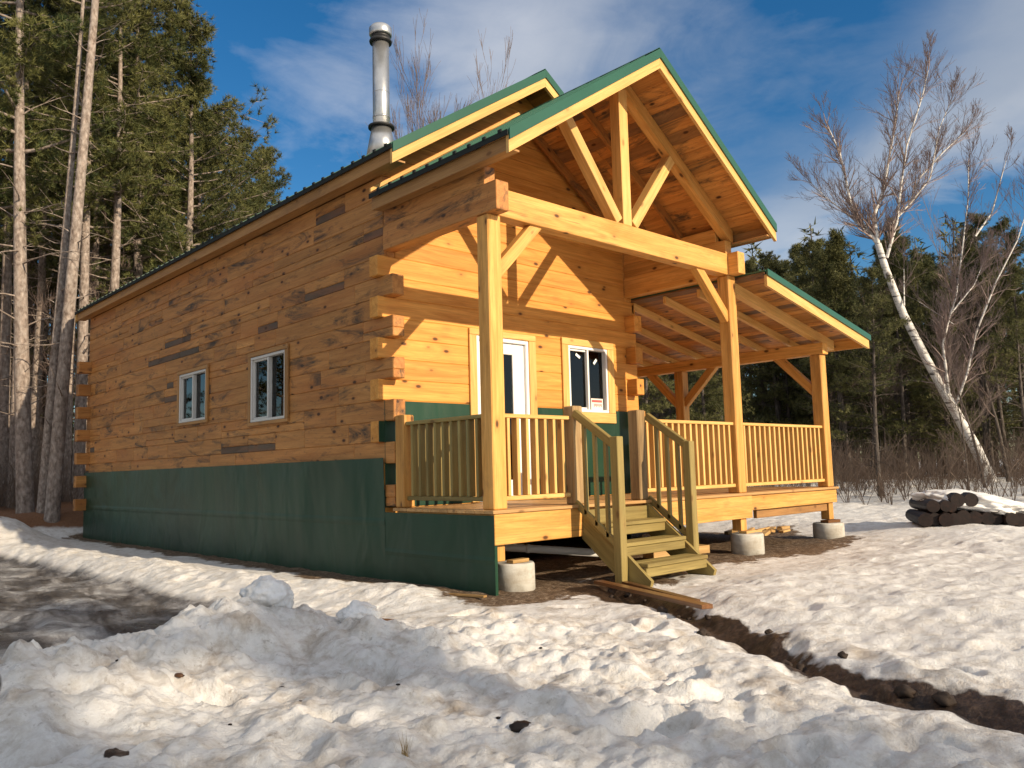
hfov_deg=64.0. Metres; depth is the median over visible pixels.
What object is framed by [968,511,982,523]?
pile log
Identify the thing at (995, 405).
spruce tree
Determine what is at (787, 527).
lumber offcut
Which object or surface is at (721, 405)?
spruce tree
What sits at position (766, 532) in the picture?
lumber offcut
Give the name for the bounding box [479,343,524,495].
front door
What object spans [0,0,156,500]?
pine tree
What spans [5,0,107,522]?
pine tree
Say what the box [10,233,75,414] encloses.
bare tree
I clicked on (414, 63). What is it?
bare tree
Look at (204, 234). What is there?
pine tree
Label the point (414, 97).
bare tree
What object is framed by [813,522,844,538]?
concrete footing
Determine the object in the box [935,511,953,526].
pile log
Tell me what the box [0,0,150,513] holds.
pine tree
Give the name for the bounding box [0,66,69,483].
pine tree
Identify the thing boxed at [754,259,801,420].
spruce tree
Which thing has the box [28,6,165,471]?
pine tree
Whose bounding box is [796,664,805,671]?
dirt clod
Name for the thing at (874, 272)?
spruce tree
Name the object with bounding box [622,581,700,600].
plank
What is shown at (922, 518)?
pile log
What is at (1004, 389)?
bare tree
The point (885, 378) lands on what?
spruce tree
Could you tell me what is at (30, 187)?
pine tree
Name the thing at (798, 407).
spruce tree
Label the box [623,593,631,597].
dirt clod
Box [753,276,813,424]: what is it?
spruce tree
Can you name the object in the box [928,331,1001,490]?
bare tree
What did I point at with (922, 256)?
spruce tree
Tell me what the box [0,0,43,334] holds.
pine tree
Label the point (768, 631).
dirt clod
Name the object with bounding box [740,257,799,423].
spruce tree
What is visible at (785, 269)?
spruce tree
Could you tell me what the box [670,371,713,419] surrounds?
spruce tree
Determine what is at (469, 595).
plank
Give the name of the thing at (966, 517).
pile log
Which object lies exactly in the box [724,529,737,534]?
lumber offcut
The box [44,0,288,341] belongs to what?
pine tree
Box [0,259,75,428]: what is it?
bare tree
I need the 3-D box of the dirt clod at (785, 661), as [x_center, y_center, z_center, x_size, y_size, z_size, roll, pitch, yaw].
[1.639,1.684,4.916,0.088,0.061,0.078,-4,-6,22]
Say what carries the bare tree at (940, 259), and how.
on the snowy ground
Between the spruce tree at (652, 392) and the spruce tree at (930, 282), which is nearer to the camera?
the spruce tree at (930, 282)
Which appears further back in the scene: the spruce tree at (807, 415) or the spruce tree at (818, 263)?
the spruce tree at (807, 415)
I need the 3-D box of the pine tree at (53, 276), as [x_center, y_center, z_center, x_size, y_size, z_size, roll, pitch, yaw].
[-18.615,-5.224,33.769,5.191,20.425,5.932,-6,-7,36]
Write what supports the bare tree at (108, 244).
on the snowy ground
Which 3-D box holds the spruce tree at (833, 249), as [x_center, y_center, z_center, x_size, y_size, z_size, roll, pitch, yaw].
[10.434,-0.812,26.187,3.055,8.602,2.979,0,-6,-13]
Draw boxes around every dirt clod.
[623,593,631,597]
[657,606,667,612]
[696,628,709,635]
[764,629,772,633]
[779,659,792,666]
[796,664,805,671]
[837,651,847,658]
[893,684,915,697]
[931,691,956,706]
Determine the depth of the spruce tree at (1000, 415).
27.73 m
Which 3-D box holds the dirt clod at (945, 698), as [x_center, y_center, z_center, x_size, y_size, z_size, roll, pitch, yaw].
[2.207,1.613,4.196,0.101,0.082,0.124,2,-7,-29]
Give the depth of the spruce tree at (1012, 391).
33.87 m
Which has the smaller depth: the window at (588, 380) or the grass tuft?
the grass tuft
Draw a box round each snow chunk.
[239,575,293,607]
[336,600,381,621]
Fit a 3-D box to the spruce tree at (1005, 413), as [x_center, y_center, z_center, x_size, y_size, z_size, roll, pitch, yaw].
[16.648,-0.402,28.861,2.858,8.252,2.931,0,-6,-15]
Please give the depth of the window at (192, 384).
13.44 m
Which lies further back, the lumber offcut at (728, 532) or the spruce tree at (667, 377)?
the spruce tree at (667, 377)
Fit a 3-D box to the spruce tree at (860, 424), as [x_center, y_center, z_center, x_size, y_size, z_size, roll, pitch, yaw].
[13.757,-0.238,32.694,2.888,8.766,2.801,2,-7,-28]
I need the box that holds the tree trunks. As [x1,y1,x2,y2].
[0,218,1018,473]
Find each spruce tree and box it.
[637,375,673,416]
[638,375,675,419]
[638,379,675,419]
[649,374,675,418]
[666,370,746,420]
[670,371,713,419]
[687,365,763,422]
[688,370,724,421]
[688,371,723,420]
[717,366,768,422]
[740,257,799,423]
[742,250,800,423]
[746,264,810,423]
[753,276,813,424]
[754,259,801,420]
[767,241,853,445]
[777,237,854,447]
[789,269,870,454]
[790,281,846,440]
[793,255,868,466]
[794,237,869,458]
[798,228,912,475]
[800,251,876,481]
[811,238,885,446]
[836,275,916,477]
[840,265,921,496]
[844,272,882,474]
[848,238,935,474]
[854,216,966,479]
[855,262,931,457]
[864,246,938,479]
[872,279,926,451]
[875,234,933,477]
[877,256,941,476]
[885,251,955,476]
[899,273,988,479]
[904,257,957,474]
[916,253,977,437]
[916,268,969,448]
[918,363,972,465]
[922,267,972,445]
[931,211,1023,470]
[931,257,1022,452]
[949,228,997,432]
[952,259,1023,473]
[956,244,1023,474]
[971,215,1023,445]
[975,264,1023,456]
[993,247,1023,467]
[1015,352,1023,449]
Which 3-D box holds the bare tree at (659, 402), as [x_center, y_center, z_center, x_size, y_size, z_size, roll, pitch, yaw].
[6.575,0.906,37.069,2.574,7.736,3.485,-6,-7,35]
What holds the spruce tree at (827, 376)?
on the snowy ground
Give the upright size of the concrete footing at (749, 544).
0.415 m
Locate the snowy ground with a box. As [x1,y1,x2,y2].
[0,459,1023,767]
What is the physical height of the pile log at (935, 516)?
0.206 m
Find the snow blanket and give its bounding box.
[909,489,1023,514]
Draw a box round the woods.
[0,213,1023,447]
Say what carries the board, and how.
on the snowy ground
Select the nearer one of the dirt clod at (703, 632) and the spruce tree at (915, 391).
the dirt clod at (703, 632)
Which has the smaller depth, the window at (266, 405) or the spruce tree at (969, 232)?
the window at (266, 405)
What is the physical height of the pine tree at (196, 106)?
17.104 m
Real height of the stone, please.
0.064 m
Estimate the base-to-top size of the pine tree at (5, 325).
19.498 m
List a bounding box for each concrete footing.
[498,560,534,591]
[730,532,764,555]
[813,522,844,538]
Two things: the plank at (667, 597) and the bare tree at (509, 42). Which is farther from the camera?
the bare tree at (509, 42)
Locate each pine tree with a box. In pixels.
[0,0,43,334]
[0,0,62,507]
[0,0,77,505]
[0,0,94,416]
[0,0,108,494]
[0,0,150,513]
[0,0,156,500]
[0,59,145,455]
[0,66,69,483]
[0,73,121,429]
[0,178,62,386]
[0,189,102,413]
[1,0,148,513]
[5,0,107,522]
[25,0,198,385]
[26,5,222,292]
[27,0,102,501]
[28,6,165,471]
[28,91,229,359]
[44,0,192,419]
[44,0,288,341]
[56,57,186,280]
[75,83,262,342]
[99,23,201,268]
[126,110,262,278]
[181,124,281,246]
[213,144,291,211]
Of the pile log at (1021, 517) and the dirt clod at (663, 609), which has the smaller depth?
the dirt clod at (663, 609)
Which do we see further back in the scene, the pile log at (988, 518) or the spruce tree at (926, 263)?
the spruce tree at (926, 263)
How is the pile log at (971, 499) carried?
on the pile log
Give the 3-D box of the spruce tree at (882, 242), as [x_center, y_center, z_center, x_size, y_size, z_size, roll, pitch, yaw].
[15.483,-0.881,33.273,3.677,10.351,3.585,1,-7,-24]
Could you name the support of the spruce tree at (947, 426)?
on the snowy ground
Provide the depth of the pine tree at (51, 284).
29.83 m
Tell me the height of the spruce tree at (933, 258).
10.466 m
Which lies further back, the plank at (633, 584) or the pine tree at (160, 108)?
the pine tree at (160, 108)
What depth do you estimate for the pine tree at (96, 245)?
26.09 m
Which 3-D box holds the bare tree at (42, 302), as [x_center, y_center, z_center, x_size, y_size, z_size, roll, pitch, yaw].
[-12.907,-1.300,24.564,3.651,9.983,2.996,4,-8,-41]
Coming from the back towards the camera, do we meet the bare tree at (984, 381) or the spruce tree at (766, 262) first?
the spruce tree at (766, 262)
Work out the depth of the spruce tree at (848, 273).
26.87 m
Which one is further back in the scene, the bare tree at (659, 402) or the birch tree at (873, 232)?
the bare tree at (659, 402)
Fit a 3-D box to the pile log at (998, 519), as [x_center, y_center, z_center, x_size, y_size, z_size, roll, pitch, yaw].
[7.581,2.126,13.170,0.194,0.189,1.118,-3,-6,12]
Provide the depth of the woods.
41.31 m
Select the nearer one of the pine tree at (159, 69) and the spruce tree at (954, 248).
the pine tree at (159, 69)
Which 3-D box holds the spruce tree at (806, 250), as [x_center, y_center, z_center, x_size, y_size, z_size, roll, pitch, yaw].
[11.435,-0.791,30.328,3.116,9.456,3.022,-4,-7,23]
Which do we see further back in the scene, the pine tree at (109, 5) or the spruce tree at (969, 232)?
the spruce tree at (969, 232)
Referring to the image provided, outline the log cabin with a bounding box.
[73,22,870,595]
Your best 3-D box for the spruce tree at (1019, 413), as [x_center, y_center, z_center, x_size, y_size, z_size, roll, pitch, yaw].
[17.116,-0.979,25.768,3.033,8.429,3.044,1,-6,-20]
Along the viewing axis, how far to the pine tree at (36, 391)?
25.32 m
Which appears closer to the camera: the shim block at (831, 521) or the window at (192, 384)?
the shim block at (831, 521)
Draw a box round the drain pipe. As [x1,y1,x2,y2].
[505,544,598,556]
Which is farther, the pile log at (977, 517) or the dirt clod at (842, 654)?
the pile log at (977, 517)
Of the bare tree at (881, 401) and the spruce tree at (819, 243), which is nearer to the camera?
the bare tree at (881, 401)
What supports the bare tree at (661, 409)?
on the snowy ground
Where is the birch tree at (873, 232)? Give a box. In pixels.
[784,31,1023,482]
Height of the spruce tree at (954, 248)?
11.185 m
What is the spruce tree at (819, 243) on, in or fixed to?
on the snowy ground
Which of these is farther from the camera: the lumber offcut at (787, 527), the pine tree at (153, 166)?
the pine tree at (153, 166)
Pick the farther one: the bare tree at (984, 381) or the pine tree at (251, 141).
the pine tree at (251, 141)
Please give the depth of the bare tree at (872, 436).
25.73 m
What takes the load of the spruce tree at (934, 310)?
on the snowy ground
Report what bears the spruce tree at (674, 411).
on the snowy ground
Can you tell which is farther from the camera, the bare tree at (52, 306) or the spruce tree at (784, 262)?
the spruce tree at (784, 262)
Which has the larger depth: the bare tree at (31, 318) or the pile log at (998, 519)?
the bare tree at (31, 318)
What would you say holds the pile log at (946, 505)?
on the pile log at (945, 519)
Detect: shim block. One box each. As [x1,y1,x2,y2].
[507,558,528,563]
[739,530,755,533]
[820,519,840,522]
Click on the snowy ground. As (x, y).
(886, 597)
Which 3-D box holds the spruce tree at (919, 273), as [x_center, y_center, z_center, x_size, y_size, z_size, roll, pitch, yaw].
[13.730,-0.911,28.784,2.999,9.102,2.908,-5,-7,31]
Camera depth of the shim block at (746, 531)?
10.90 m
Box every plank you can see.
[448,593,486,597]
[594,580,712,608]
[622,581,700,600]
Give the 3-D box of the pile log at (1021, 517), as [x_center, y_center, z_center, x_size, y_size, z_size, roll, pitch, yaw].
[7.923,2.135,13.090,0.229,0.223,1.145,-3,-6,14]
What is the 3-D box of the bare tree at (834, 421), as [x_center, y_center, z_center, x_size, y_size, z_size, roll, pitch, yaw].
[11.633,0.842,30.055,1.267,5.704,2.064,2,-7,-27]
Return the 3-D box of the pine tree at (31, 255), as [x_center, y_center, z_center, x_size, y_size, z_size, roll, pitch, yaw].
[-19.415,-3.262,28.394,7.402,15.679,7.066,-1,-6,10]
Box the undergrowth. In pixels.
[0,424,1023,509]
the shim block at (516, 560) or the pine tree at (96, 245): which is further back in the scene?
the pine tree at (96, 245)
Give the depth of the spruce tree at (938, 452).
26.46 m
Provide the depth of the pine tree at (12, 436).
22.19 m
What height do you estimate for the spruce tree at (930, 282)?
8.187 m
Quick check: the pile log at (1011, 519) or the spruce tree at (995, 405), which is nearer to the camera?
the pile log at (1011, 519)
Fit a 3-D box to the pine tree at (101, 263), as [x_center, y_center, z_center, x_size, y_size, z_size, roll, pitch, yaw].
[-14.365,-3.338,31.480,7.738,16.391,7.387,-1,-7,6]
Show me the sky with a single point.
(752, 67)
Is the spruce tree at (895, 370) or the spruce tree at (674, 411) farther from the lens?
the spruce tree at (674, 411)
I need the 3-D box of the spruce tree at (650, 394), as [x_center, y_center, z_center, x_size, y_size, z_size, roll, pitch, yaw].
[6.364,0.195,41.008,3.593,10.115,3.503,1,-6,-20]
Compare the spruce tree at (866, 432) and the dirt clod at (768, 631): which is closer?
the dirt clod at (768, 631)
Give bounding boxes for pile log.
[905,509,939,525]
[907,509,933,526]
[909,497,939,512]
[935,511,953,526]
[939,500,952,511]
[947,492,964,506]
[947,512,961,525]
[949,503,956,511]
[954,509,971,524]
[961,492,978,506]
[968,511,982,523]
[981,512,994,524]
[993,513,1002,523]
[1000,513,1019,525]
[1015,512,1023,526]
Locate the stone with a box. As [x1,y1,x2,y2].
[509,720,530,732]
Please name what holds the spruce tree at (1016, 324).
on the snowy ground
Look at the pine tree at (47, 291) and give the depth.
31.04 m
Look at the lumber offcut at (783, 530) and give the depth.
13.89 m
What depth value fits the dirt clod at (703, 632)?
5.90 m
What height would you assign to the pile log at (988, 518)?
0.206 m
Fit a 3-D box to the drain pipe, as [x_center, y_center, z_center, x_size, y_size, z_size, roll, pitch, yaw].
[0.465,1.906,9.411,1.102,0.189,0.103,-1,-6,-3]
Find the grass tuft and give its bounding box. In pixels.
[393,731,412,757]
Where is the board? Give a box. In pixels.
[643,544,709,558]
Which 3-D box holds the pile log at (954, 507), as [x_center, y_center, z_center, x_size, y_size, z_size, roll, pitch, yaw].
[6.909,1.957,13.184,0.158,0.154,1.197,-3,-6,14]
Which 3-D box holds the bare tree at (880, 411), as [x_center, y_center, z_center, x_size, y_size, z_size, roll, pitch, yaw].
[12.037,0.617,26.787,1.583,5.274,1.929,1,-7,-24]
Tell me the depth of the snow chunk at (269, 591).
5.77 m
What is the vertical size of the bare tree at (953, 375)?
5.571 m
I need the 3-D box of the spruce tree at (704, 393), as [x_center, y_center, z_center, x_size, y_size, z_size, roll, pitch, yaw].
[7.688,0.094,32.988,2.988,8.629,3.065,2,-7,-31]
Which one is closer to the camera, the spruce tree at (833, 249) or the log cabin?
the log cabin
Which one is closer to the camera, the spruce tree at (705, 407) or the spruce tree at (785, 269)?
the spruce tree at (705, 407)
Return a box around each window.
[176,364,208,426]
[247,343,288,425]
[561,337,615,423]
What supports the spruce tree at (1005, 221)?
on the snowy ground
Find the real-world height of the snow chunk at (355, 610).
0.206 m
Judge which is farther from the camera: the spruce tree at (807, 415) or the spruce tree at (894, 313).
the spruce tree at (807, 415)
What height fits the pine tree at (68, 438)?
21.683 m
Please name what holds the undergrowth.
on the snowy ground
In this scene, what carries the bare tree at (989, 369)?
on the snowy ground
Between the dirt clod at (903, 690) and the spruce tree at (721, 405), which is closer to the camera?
the dirt clod at (903, 690)
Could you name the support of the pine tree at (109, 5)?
on the snowy ground
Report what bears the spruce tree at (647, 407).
on the snowy ground
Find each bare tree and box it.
[0,218,76,408]
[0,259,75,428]
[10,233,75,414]
[12,195,143,496]
[12,245,109,372]
[75,208,126,353]
[361,89,438,155]
[365,9,484,138]
[396,52,451,133]
[467,30,515,100]
[638,397,674,419]
[640,374,675,418]
[804,368,848,467]
[844,289,917,478]
[849,345,910,458]
[853,283,920,478]
[909,185,971,454]
[922,289,1007,486]
[928,229,1023,481]
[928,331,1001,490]
[967,297,1015,461]
[991,340,1023,407]
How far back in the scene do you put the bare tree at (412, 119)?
31.45 m
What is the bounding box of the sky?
[0,0,1023,459]
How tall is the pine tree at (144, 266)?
18.378 m
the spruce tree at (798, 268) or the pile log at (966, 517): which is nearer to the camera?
the pile log at (966, 517)
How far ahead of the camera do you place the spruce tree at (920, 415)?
35.35 m
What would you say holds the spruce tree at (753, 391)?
on the snowy ground
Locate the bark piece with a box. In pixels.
[174,673,183,677]
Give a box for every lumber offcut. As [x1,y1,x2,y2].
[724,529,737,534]
[761,530,770,535]
[777,526,789,528]
[779,529,789,532]
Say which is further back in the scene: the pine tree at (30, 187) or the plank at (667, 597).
the pine tree at (30, 187)
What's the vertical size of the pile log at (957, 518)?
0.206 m
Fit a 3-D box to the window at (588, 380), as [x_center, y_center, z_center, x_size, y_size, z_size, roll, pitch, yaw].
[1.081,-0.032,11.833,1.110,1.190,0.126,4,-8,-43]
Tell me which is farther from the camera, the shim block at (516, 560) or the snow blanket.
the snow blanket
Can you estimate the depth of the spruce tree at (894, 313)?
25.75 m
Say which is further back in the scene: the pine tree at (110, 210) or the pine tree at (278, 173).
the pine tree at (278, 173)
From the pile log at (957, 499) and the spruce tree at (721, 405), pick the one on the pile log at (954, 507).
the pile log at (957, 499)
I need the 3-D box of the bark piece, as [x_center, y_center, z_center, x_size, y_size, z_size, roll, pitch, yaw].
[-1.825,1.592,4.481,0.071,0.024,0.042,-5,-7,33]
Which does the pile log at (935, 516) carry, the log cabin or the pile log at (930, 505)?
the pile log at (930, 505)
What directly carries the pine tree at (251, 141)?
on the snowy ground

